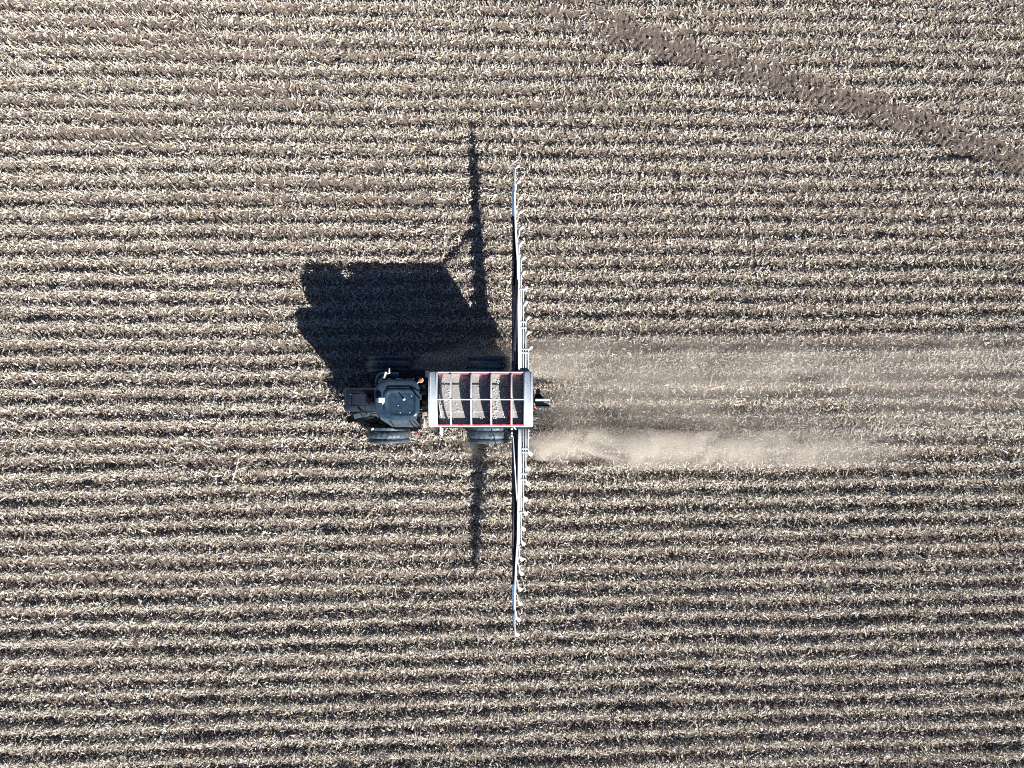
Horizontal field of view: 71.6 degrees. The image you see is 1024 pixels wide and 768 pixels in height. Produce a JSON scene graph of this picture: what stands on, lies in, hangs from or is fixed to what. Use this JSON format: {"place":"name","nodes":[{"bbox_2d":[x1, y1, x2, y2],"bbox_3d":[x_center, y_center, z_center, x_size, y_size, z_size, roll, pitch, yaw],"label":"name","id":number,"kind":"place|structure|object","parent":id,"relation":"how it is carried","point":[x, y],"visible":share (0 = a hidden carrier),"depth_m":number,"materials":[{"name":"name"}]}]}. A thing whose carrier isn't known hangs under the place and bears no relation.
{"place":"outdoors","nodes":[
{"label":"outdoors","id":0,"kind":"place"},
{"bbox_2d":[0,0,1023,767],"bbox_3d":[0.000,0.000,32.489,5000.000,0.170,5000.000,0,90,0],"label":"field","id":1,"kind":"structure","parent":0,"point":[728,62],"depth_m":32.49,"materials":[{"name":"soil"}]},
{"bbox_2d":[213,214,234,229],"bbox_3d":[-13.125,-7.356,32.304,1.213,0.122,0.099,37,90,0],"label":"corn stalk","id":2,"kind":"object","parent":1,"relation":"on","point":[222,221],"visible":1,"depth_m":32.28,"materials":[{"name":"beige plant"}]},
{"bbox_2d":[224,455,245,481],"bbox_3d":[-12.528,3.822,32.303,0.896,0.145,1.349,15,90,0],"label":"corn stalk","id":3,"kind":"object","parent":1,"relation":"on","point":[236,469],"visible":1,"depth_m":32.31,"materials":[{"name":"beige plant"}]},
{"bbox_2d":[343,164,550,636],"bbox_3d":[-2.788,0.721,30.121,8.981,4.822,20.292,0,90,0],"label":"fertilizer spreader","id":4,"kind":"object","parent":1,"relation":"on","point":[399,406],"visible":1,"depth_m":29.60,"materials":[{"name":"black paint"}]},
{"bbox_2d":[441,375,521,423],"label":"fertilizer grains","id":5,"kind":"object","parent":4,"relation":"on","point":[486,398],"visible":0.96,"depth_m":28.52,"materials":[{"name":"white"}]},
{"bbox_2d":[0,0,1023,767],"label":"crop residue","id":6,"kind":"object","parent":1,"relation":"on","point":[658,480],"visible":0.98,"depth_m":32.40},
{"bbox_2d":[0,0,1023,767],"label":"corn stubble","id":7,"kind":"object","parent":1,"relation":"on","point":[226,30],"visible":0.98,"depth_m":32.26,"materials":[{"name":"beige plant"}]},
{"bbox_2d":[707,380,748,389],"bbox_3d":[9.830,-0.023,32.311,1.991,0.129,0.174,-13,90,0],"label":"corn stalk","id":8,"kind":"object","parent":1,"relation":"on","point":[725,384],"visible":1,"depth_m":32.29,"materials":[{"name":"beige plant"}]}
]}

